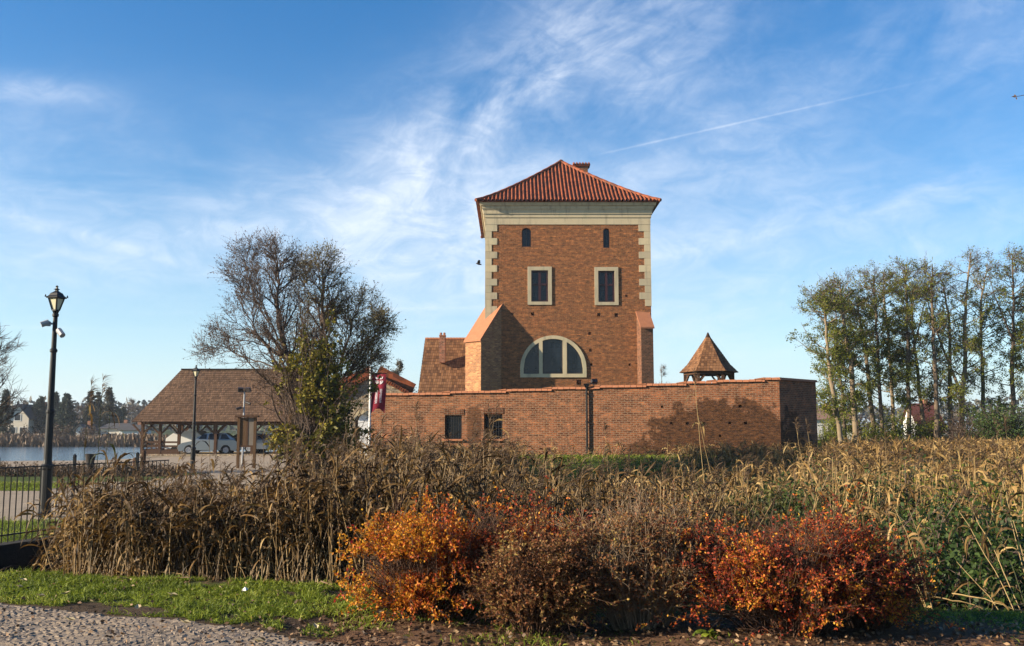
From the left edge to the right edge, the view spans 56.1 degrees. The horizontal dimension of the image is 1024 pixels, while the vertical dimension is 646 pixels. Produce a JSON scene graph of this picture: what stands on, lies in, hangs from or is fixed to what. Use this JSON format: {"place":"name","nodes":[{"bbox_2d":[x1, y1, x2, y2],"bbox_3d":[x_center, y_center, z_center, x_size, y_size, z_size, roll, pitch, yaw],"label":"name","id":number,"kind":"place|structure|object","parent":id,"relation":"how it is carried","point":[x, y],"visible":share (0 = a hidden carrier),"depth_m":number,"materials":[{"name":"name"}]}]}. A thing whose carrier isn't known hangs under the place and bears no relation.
{"place":"outdoors","nodes":[
{"label":"outdoors","id":0,"kind":"place"},
{"bbox_2d":[0,447,276,460],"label":"lake","id":1,"kind":"structure","parent":0,"point":[32,453],"depth_m":100.69,"materials":[{"name":"blue liquid"}]},
{"bbox_2d":[0,603,365,645],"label":"cobbled path","id":2,"kind":"structure","parent":0,"point":[46,628],"depth_m":7.81,"materials":[{"name":"stone"}]},
{"bbox_2d":[0,421,1023,645],"bbox_3d":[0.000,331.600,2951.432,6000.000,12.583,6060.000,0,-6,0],"label":"ground","id":3,"kind":"structure","parent":0,"point":[89,607],"depth_m":8.35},
{"bbox_2d":[0,389,14,433],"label":"spruce tree","id":4,"kind":"object","parent":3,"relation":"on","point":[5,416],"visible":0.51,"depth_m":159.11,"materials":[{"name":"green plant"}]},
{"bbox_2d":[0,325,29,427],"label":"bare tree","id":5,"kind":"object","parent":3,"relation":"on","point":[8,347],"visible":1,"depth_m":38.29,"materials":[{"name":"brown plant"}]},
{"bbox_2d":[7,402,46,434],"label":"gabled house","id":6,"kind":"structure","parent":3,"relation":"on","point":[20,420],"depth_m":164.23,"materials":[{"name":"paint"}]},
{"bbox_2d":[30,396,46,433],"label":"spruce tree","id":7,"kind":"object","parent":3,"relation":"on","point":[38,407],"visible":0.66,"depth_m":166.64,"materials":[{"name":"green plant"}]},
{"bbox_2d":[36,285,67,516],"bbox_3d":[-9.144,1.518,19.050,0.518,4.577,0.384,0,-6,0],"label":"street lamp","id":8,"kind":"object","parent":3,"relation":"on","point":[56,298],"visible":0.96,"depth_m":19.01,"materials":[{"name":"black metal"}]},
{"bbox_2d":[42,421,76,435],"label":"shore bush","id":9,"kind":"object","parent":3,"relation":"on","point":[65,431],"visible":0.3,"depth_m":150.88,"materials":[{"name":"green plant"}]},
{"bbox_2d":[53,392,82,434],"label":"spruce tree","id":10,"kind":"object","parent":3,"relation":"on","point":[65,415],"visible":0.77,"depth_m":164.71,"materials":[{"name":"green plant"}]},
{"bbox_2d":[60,374,101,551],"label":"reed","id":11,"kind":"object","parent":3,"relation":"on","point":[89,411],"visible":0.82,"depth_m":13.06,"materials":[{"name":"brown plant"}]},
{"bbox_2d":[0,431,169,446],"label":"shore reeds","id":12,"kind":"object","parent":3,"relation":"on","point":[35,440],"visible":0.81,"depth_m":139.25,"materials":[{"name":"beige plant"}]},
{"bbox_2d":[73,421,100,434],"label":"shore cabin","id":13,"kind":"object","parent":3,"relation":"on","point":[80,426],"visible":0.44,"depth_m":158.06,"materials":[{"name":"white paint"}]},
{"bbox_2d":[81,390,98,426],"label":"spruce tree","id":14,"kind":"object","parent":3,"relation":"on","point":[86,415],"visible":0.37,"depth_m":173.98,"materials":[{"name":"green plant"}]},
{"bbox_2d":[77,422,102,435],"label":"shore bush","id":15,"kind":"object","parent":3,"relation":"on","point":[90,431],"visible":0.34,"depth_m":150.80,"materials":[{"name":"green plant"}]},
{"bbox_2d":[0,460,187,476],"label":"hedge","id":16,"kind":"object","parent":3,"relation":"on","point":[20,471],"visible":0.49,"depth_m":36.04,"materials":[{"name":"brown plant"}]},
{"bbox_2d":[0,516,190,572],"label":"retaining wall","id":17,"kind":"structure","parent":3,"relation":"on","point":[13,553],"depth_m":14.12,"materials":[{"name":"concrete"}]},
{"bbox_2d":[0,452,168,542],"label":"iron railing","id":18,"kind":"object","parent":17,"relation":"on","point":[137,464],"visible":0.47,"depth_m":14.71,"materials":[{"name":"black metal"}]},
{"bbox_2d":[93,391,103,426],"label":"spruce tree","id":19,"kind":"object","parent":3,"relation":"on","point":[97,407],"visible":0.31,"depth_m":177.14,"materials":[{"name":"green plant"}]},
{"bbox_2d":[85,373,118,505],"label":"reed","id":20,"kind":"object","parent":3,"relation":"on","point":[104,452],"visible":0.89,"depth_m":12.77,"materials":[{"name":"brown plant"}]},
{"bbox_2d":[95,387,119,432],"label":"spruce tree","id":21,"kind":"object","parent":3,"relation":"on","point":[110,405],"visible":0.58,"depth_m":170.92,"materials":[{"name":"green plant"}]},
{"bbox_2d":[98,420,135,435],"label":"lakeside house","id":22,"kind":"structure","parent":3,"relation":"on","point":[107,427],"depth_m":159.27,"materials":[{"name":"paint"}]},
{"bbox_2d":[115,418,151,491],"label":"reed","id":23,"kind":"object","parent":3,"relation":"on","point":[144,435],"visible":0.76,"depth_m":12.60,"materials":[{"name":"brown plant"}]},
{"bbox_2d":[125,398,141,423],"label":"bare tree","id":24,"kind":"object","parent":3,"relation":"on","point":[132,410],"visible":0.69,"depth_m":228.98,"materials":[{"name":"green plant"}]},
{"bbox_2d":[116,422,153,434],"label":"garden shed","id":25,"kind":"structure","parent":3,"relation":"on","point":[127,429],"depth_m":157.58,"materials":[{"name":"white paint"}]},
{"bbox_2d":[190,366,200,470],"bbox_3d":[-13.667,4.070,41.304,0.317,4.532,0.318,-2,-7,16],"label":"street lamp","id":26,"kind":"object","parent":3,"relation":"on","point":[196,370],"visible":0.92,"depth_m":41.24,"materials":[{"name":"black metal"}]},
{"bbox_2d":[131,369,331,456],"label":"open shed","id":27,"kind":"structure","parent":3,"relation":"on","point":[219,398],"depth_m":69.38,"materials":[{"name":"brown wood"}]},
{"bbox_2d":[165,431,211,452],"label":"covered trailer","id":28,"kind":"object","parent":27,"relation":"on","point":[186,436],"visible":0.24,"depth_m":70.00,"materials":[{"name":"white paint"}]},
{"bbox_2d":[177,433,236,453],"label":"parked car","id":29,"kind":"object","parent":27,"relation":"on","point":[224,440],"visible":0.8,"depth_m":68.32,"materials":[{"name":"paint"}]},
{"bbox_2d":[240,433,279,452],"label":"parked car","id":30,"kind":"object","parent":27,"relation":"on","point":[259,443],"visible":0.22,"depth_m":68.53,"materials":[{"name":"paint"}]},
{"bbox_2d":[236,387,250,465],"bbox_3d":[-13.071,5.036,46.670,0.740,3.823,0.289,0,-6,0],"label":"floodlight mast","id":31,"kind":"object","parent":3,"relation":"on","point":[242,389],"visible":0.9,"depth_m":46.78,"materials":[{"name":"grey metal"}]},
{"bbox_2d":[235,415,259,467],"bbox_3d":[-12.070,5.448,43.664,1.021,2.484,0.340,0,-6,0],"label":"notice board","id":32,"kind":"object","parent":3,"relation":"on","point":[247,432],"visible":0.9,"depth_m":43.66,"materials":[{"name":"brown wood"}]},
{"bbox_2d":[183,225,344,468],"bbox_3d":[-8.395,0.924,30.216,5.859,8.441,4.085,-3,-7,26],"label":"alder tree","id":33,"kind":"object","parent":3,"relation":"on","point":[281,325],"visible":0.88,"depth_m":30.14,"materials":[{"name":"brown plant"}]},
{"bbox_2d":[265,402,308,555],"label":"reed","id":34,"kind":"object","parent":3,"relation":"on","point":[291,423],"visible":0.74,"depth_m":12.47,"materials":[{"name":"brown plant"}]},
{"bbox_2d":[262,299,383,484],"bbox_3d":[-5.795,2.187,29.473,3.534,6.141,3.332,2,-7,-14],"label":"yellowing shrub","id":35,"kind":"object","parent":3,"relation":"on","point":[317,397],"visible":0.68,"depth_m":28.90,"materials":[{"name":"green plant"}]},
{"bbox_2d":[280,238,406,417],"bbox_3d":[-5.694,1.202,31.861,4.725,8.310,4.307,0,-6,0],"label":"willow tree","id":36,"kind":"object","parent":3,"relation":"on","point":[369,343],"visible":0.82,"depth_m":31.69,"materials":[{"name":"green plant"}]},
{"bbox_2d":[358,414,368,455],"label":"white outbuilding","id":37,"kind":"structure","parent":3,"relation":"on","point":[362,417],"depth_m":55.20,"materials":[{"name":"paint"}]},
{"bbox_2d":[334,366,415,461],"bbox_3d":[-6.968,4.520,46.514,4.577,4.922,1.745,0,-6,0],"label":"gatehouse","id":38,"kind":"object","parent":3,"relation":"on","point":[395,383],"visible":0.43,"depth_m":46.42,"materials":[{"name":"paint"}]},
{"bbox_2d":[368,371,386,446],"bbox_3d":[-5.243,3.524,37.341,0.696,3.704,0.120,0,-6,0],"label":"banner pole","id":39,"kind":"object","parent":3,"relation":"on","point":[377,403],"visible":0.69,"depth_m":37.40,"materials":[{"name":"fabric"}]},
{"bbox_2d":[320,479,535,626],"bbox_3d":[-0.729,2.032,8.645,1.891,1.273,1.567,-4,-8,31],"label":"barberry shrub","id":40,"kind":"object","parent":3,"relation":"on","point":[414,584],"visible":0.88,"depth_m":8.31,"materials":[{"name":"orange plant"}]},
{"bbox_2d":[0,453,871,542],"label":"grass","id":41,"kind":"structure","parent":3,"relation":"on","point":[37,488],"depth_m":30.79,"materials":[{"name":"plant"}]},
{"bbox_2d":[418,333,465,392],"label":"shingled annexe","id":42,"kind":"structure","parent":3,"relation":"on","point":[443,365],"depth_m":71.25,"materials":[{"name":"tile"}]},
{"bbox_2d":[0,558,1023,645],"bbox_3d":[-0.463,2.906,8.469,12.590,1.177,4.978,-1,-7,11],"label":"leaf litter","id":43,"kind":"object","parent":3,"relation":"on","point":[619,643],"visible":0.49,"depth_m":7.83,"materials":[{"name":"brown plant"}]},
{"bbox_2d":[10,394,1023,433],"bbox_3d":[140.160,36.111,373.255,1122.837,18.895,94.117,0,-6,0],"label":"woods","id":44,"kind":"object","parent":3,"relation":"on","point":[865,416],"visible":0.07,"depth_m":350.79,"materials":[{"name":"plant"}]},
{"bbox_2d":[13,398,1022,595],"bbox_3d":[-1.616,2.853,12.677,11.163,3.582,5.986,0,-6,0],"label":"reed bed","id":45,"kind":"object","parent":3,"relation":"on","point":[124,536],"visible":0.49,"depth_m":11.11,"materials":[{"name":"brown plant"}]},
{"bbox_2d":[451,493,629,640],"bbox_3d":[0.251,2.045,8.111,1.573,1.185,1.459,0,-6,0],"label":"barberry shrub","id":46,"kind":"object","parent":3,"relation":"on","point":[534,581],"visible":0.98,"depth_m":7.83,"materials":[{"name":"brown plant"}]},
{"bbox_2d":[482,475,602,616],"bbox_3d":[0.326,2.041,8.796,1.376,1.309,1.453,-5,-8,36],"label":"barberry shrub","id":47,"kind":"object","parent":3,"relation":"on","point":[525,535],"visible":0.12,"depth_m":8.75,"materials":[{"name":"plant"}]},
{"bbox_2d":[464,159,661,390],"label":"brick tower","id":48,"kind":"structure","parent":3,"relation":"on","point":[568,299],"depth_m":69.76,"materials":[{"name":"brown brick"}]},
{"bbox_2d":[522,228,530,246],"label":"window","id":49,"kind":"structure","parent":48,"relation":"in","point":[526,233],"depth_m":70.43,"materials":[{"name":"blue glass"}]},
{"bbox_2d":[527,267,551,304],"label":"window","id":50,"kind":"structure","parent":48,"relation":"in","point":[539,282],"depth_m":69.83,"materials":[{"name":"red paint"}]},
{"bbox_2d":[520,335,586,376],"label":"arched window","id":51,"kind":"structure","parent":48,"relation":"in","point":[552,355],"depth_m":69.20,"materials":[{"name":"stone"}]},
{"bbox_2d":[603,229,609,247],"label":"window","id":52,"kind":"structure","parent":48,"relation":"in","point":[606,241],"depth_m":70.41,"materials":[{"name":"blue glass"}]},
{"bbox_2d":[594,267,618,304],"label":"window","id":53,"kind":"structure","parent":48,"relation":"in","point":[604,277],"depth_m":69.83,"materials":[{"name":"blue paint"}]},
{"bbox_2d":[371,377,817,455],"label":"castle wall","id":54,"kind":"structure","parent":3,"relation":"on","point":[766,409],"depth_m":40.75,"materials":[{"name":"brick"}]},
{"bbox_2d":[442,409,463,440],"bbox_3d":[-2.586,4.480,42.216,0.963,1.381,0.588,0,-6,0],"label":"window","id":55,"kind":"structure","parent":54,"relation":"in","point":[453,422],"depth_m":42.31,"materials":[{"name":"glass"}]},
{"bbox_2d":[481,408,503,440],"bbox_3d":[-0.826,4.414,41.846,1.009,1.424,0.599,0,-6,0],"label":"window","id":56,"kind":"structure","parent":54,"relation":"in","point":[497,424],"depth_m":41.93,"materials":[{"name":"glass"}]},
{"bbox_2d":[361,435,875,482],"bbox_3d":[3.500,5.060,35.359,18.911,1.919,4.212,0,-6,0],"label":"sedge","id":57,"kind":"object","parent":3,"relation":"on","point":[691,453],"visible":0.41,"depth_m":35.38,"materials":[{"name":"dry grass leaves"},{"name":"dry plant stems"}]},
{"bbox_2d":[539,480,735,631],"bbox_3d":[1.089,1.979,8.201,1.883,1.278,1.396,0,-6,0],"label":"barberry shrub","id":58,"kind":"object","parent":3,"relation":"on","point":[643,560],"visible":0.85,"depth_m":8.00,"materials":[{"name":"brown plant"}]},
{"bbox_2d":[686,368,706,486],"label":"reed","id":59,"kind":"object","parent":3,"relation":"on","point":[694,374],"visible":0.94,"depth_m":20.06,"materials":[{"name":"brown plant"}]},
{"bbox_2d":[679,332,737,380],"bbox_3d":[10.666,3.709,51.913,3.153,6.428,2.929,0,-6,0],"label":"well canopy","id":60,"kind":"object","parent":3,"relation":"on","point":[708,358],"visible":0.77,"depth_m":51.47,"materials":[{"name":"wood"}]},
{"bbox_2d":[692,628,724,639],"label":"dock plant","id":61,"kind":"object","parent":3,"relation":"on","point":[705,633],"visible":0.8,"depth_m":7.70,"materials":[{"name":"green plant"}]},
{"bbox_2d":[636,481,915,645],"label":"barberry shrub","id":62,"kind":"object","parent":3,"relation":"on","point":[808,580],"visible":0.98,"depth_m":7.71,"materials":[{"name":"orange plant"}]},
{"bbox_2d":[536,437,1023,531],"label":"reed bed","id":63,"kind":"object","parent":3,"relation":"on","point":[757,480],"visible":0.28,"depth_m":28.09,"materials":[{"name":"dry reed leaves"},{"name":"beige plant"}]},
{"bbox_2d":[749,448,880,528],"bbox_3d":[6.009,4.134,19.865,3.360,3.088,3.482,4,-7,-29],"label":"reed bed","id":64,"kind":"object","parent":3,"relation":"on","point":[794,503],"visible":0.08,"depth_m":19.39,"materials":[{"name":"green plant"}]},
{"bbox_2d":[785,278,860,443],"bbox_3d":[18.842,2.431,57.776,4.163,10.419,4.038,-5,-8,36],"label":"alder tree","id":65,"kind":"object","parent":3,"relation":"on","point":[831,352],"visible":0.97,"depth_m":57.47,"materials":[{"name":"green plant"}]},
{"bbox_2d":[817,405,851,438],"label":"field house","id":66,"kind":"structure","parent":3,"relation":"on","point":[820,418],"depth_m":134.30,"materials":[{"name":"paint"}]},
{"bbox_2d":[817,418,854,445],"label":"green bush","id":67,"kind":"object","parent":3,"relation":"on","point":[826,433],"visible":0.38,"depth_m":58.82,"materials":[{"name":"green plant"}]},
{"bbox_2d":[804,295,872,441],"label":"alder tree","id":68,"kind":"object","parent":3,"relation":"on","point":[840,385],"visible":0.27,"depth_m":60.34,"materials":[{"name":"green plant"}]},
{"bbox_2d":[803,268,884,441],"bbox_3d":[20.127,2.115,58.797,4.455,11.245,3.983,3,-7,-23],"label":"alder tree","id":69,"kind":"object","parent":3,"relation":"on","point":[857,340],"visible":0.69,"depth_m":58.63,"materials":[{"name":"green plant"}]},
{"bbox_2d":[683,467,1023,589],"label":"undergrowth","id":70,"kind":"object","parent":3,"relation":"on","point":[775,506],"visible":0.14,"depth_m":18.70,"materials":[{"name":"brown plant"}]},
{"bbox_2d":[835,283,897,437],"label":"alder tree","id":71,"kind":"object","parent":3,"relation":"on","point":[871,410],"visible":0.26,"depth_m":61.83,"materials":[{"name":"green plant"}]},
{"bbox_2d":[845,406,903,440],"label":"green bush","id":72,"kind":"object","parent":3,"relation":"on","point":[864,435],"visible":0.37,"depth_m":60.37,"materials":[{"name":"green plant"}]},
{"bbox_2d":[849,260,909,435],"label":"alder tree","id":73,"kind":"object","parent":3,"relation":"on","point":[884,353],"visible":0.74,"depth_m":59.92,"materials":[{"name":"green plant"}]},
{"bbox_2d":[855,264,919,429],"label":"alder tree","id":74,"kind":"object","parent":3,"relation":"on","point":[889,390],"visible":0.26,"depth_m":63.73,"materials":[{"name":"green plant"}]},
{"bbox_2d":[812,520,965,632],"bbox_3d":[2.991,2.146,8.156,1.241,0.977,1.335,2,-7,-20],"label":"barberry shrub","id":75,"kind":"object","parent":3,"relation":"on","point":[896,609],"visible":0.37,"depth_m":7.90,"materials":[{"name":"red plant"}]},
{"bbox_2d":[865,409,920,442],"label":"green bush","id":76,"kind":"object","parent":3,"relation":"on","point":[896,431],"visible":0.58,"depth_m":57.52,"materials":[{"name":"green plant"}]},
{"bbox_2d":[819,443,980,545],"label":"green bush","id":77,"kind":"object","parent":3,"relation":"on","point":[896,491],"visible":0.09,"depth_m":18.76,"materials":[{"name":"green plant"}]},
{"bbox_2d":[871,505,932,606],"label":"reed","id":78,"kind":"object","parent":3,"relation":"on","point":[913,541],"visible":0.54,"depth_m":9.73,"materials":[{"name":"beige plant"}]},
{"bbox_2d":[784,417,1023,589],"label":"reed bed","id":79,"kind":"object","parent":3,"relation":"on","point":[972,474],"visible":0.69,"depth_m":16.30,"materials":[{"name":"beige plant"}]},
{"bbox_2d":[869,255,942,438],"bbox_3d":[24.443,1.695,59.650,4.083,12.295,4.727,-5,-8,39],"label":"alder tree","id":80,"kind":"object","parent":3,"relation":"on","point":[906,337],"visible":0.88,"depth_m":59.27,"materials":[{"name":"green plant"}]},
{"bbox_2d":[812,434,1023,459],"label":"reed bed","id":81,"kind":"object","parent":3,"relation":"on","point":[918,444],"visible":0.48,"depth_m":37.39,"materials":[{"name":"beige plant"}]},
{"bbox_2d":[880,283,955,431],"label":"alder tree","id":82,"kind":"object","parent":3,"relation":"on","point":[922,409],"visible":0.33,"depth_m":61.00,"materials":[{"name":"green plant"}]},
{"bbox_2d":[901,399,945,434],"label":"red roofed house","id":83,"kind":"structure","parent":3,"relation":"on","point":[914,409],"depth_m":130.78,"materials":[{"name":"white paint"}]},
{"bbox_2d":[901,414,950,441],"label":"green bush","id":84,"kind":"object","parent":3,"relation":"on","point":[925,434],"visible":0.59,"depth_m":58.30,"materials":[{"name":"green plant"}]},
{"bbox_2d":[897,407,956,436],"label":"purple bush","id":85,"kind":"object","parent":3,"relation":"on","point":[918,421],"visible":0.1,"depth_m":61.42,"materials":[{"name":"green plant"}]},
{"bbox_2d":[863,477,1012,600],"bbox_3d":[6.180,3.601,13.412,3.033,2.916,2.469,-2,-7,17],"label":"green bush","id":86,"kind":"object","parent":3,"relation":"on","point":[931,524],"visible":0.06,"depth_m":13.27,"materials":[{"name":"green plant"}]},
{"bbox_2d":[902,251,978,439],"bbox_3d":[25.936,1.634,58.147,4.472,12.106,4.669,0,-6,0],"label":"alder tree","id":87,"kind":"object","parent":3,"relation":"on","point":[931,282],"visible":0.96,"depth_m":58.20,"materials":[{"name":"green plant"}]},
{"bbox_2d":[875,492,1023,612],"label":"nettle patch","id":88,"kind":"object","parent":3,"relation":"on","point":[974,572],"visible":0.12,"depth_m":10.59,"materials":[{"name":"green plant"}]},
{"bbox_2d":[886,456,1023,584],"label":"green bush","id":89,"kind":"object","parent":3,"relation":"on","point":[1011,509],"visible":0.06,"depth_m":17.22,"materials":[{"name":"green plant"}]},
{"bbox_2d":[921,269,990,438],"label":"alder tree","id":90,"kind":"object","parent":3,"relation":"on","point":[968,409],"visible":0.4,"depth_m":60.53,"materials":[{"name":"green plant"}]},
{"bbox_2d":[930,405,995,440],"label":"bare bush","id":91,"kind":"object","parent":3,"relation":"on","point":[960,429],"visible":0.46,"depth_m":57.57,"materials":[{"name":"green plant"}]},
{"bbox_2d":[924,245,1002,434],"bbox_3d":[27.809,1.430,58.793,4.594,12.635,3.852,-6,-9,43],"label":"alder tree","id":92,"kind":"object","parent":3,"relation":"on","point":[960,398],"visible":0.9,"depth_m":58.73,"materials":[{"name":"green plant"}]},
{"bbox_2d":[906,479,1023,612],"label":"nettle patch","id":93,"kind":"object","parent":3,"relation":"on","point":[1015,562],"visible":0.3,"depth_m":10.52,"materials":[{"name":"green plant"}]},
{"bbox_2d":[949,562,997,608],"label":"reed","id":94,"kind":"object","parent":3,"relation":"on","point":[965,583],"visible":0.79,"depth_m":9.48,"materials":[{"name":"beige plant"}]},
{"bbox_2d":[934,474,1023,604],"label":"green bush","id":95,"kind":"object","parent":3,"relation":"on","point":[1000,521],"visible":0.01,"depth_m":13.36,"materials":[{"name":"green plant"}]},
{"bbox_2d":[948,513,1013,609],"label":"reed","id":96,"kind":"object","parent":3,"relation":"on","point":[981,547],"visible":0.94,"depth_m":9.73,"materials":[{"name":"plant"}]},
{"bbox_2d":[947,254,1020,416],"bbox_3d":[30.084,1.724,61.305,4.439,12.600,4.541,0,-6,0],"label":"alder tree","id":97,"kind":"object","parent":3,"relation":"on","point":[983,325],"visible":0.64,"depth_m":61.00,"materials":[{"name":"green plant"}]},
{"bbox_2d":[958,402,1017,439],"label":"evergreen bush","id":98,"kind":"object","parent":3,"relation":"on","point":[972,415],"visible":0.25,"depth_m":57.15,"materials":[{"name":"green plant"}]},
{"bbox_2d":[958,484,1019,608],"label":"reed","id":99,"kind":"object","parent":3,"relation":"on","point":[965,492],"visible":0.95,"depth_m":10.05,"materials":[{"name":"plant"}]},
{"bbox_2d":[962,396,1023,441],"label":"evergreen bush","id":100,"kind":"object","parent":3,"relation":"on","point":[1016,431],"visible":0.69,"depth_m":55.68,"materials":[{"name":"green plant"}]},
{"bbox_2d":[976,502,1023,606],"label":"reed","id":101,"kind":"object","parent":3,"relation":"on","point":[996,592],"visible":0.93,"depth_m":9.82,"materials":[{"name":"beige plant"}]},
{"bbox_2d":[977,242,1023,428],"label":"alder tree","id":102,"kind":"object","parent":3,"relation":"on","point":[1013,356],"visible":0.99,"depth_m":59.38,"materials":[{"name":"green plant"}]},
{"bbox_2d":[987,453,1023,609],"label":"reed","id":103,"kind":"object","parent":3,"relation":"on","point":[1013,495],"visible":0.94,"depth_m":10.48,"materials":[{"name":"plant"}]},
{"bbox_2d":[990,510,1023,577],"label":"reed","id":104,"kind":"object","parent":3,"relation":"on","point":[1004,528],"visible":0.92,"depth_m":10.15,"materials":[{"name":"plant"}]},
{"bbox_2d":[993,245,1023,374],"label":"alder tree","id":105,"kind":"object","parent":3,"relation":"on","point":[1020,312],"visible":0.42,"depth_m":61.32,"materials":[{"name":"green plant"}]},
{"bbox_2d":[0,567,1023,645],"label":"grass","id":106,"kind":"structure","parent":0,"point":[212,607],"depth_m":9.36,"materials":[{"name":"green plant"}]},
{"bbox_2d":[0,0,1023,430],"label":"sky","id":107,"kind":"structure","parent":0,"point":[782,144],"materials":[{"name":"blue"}]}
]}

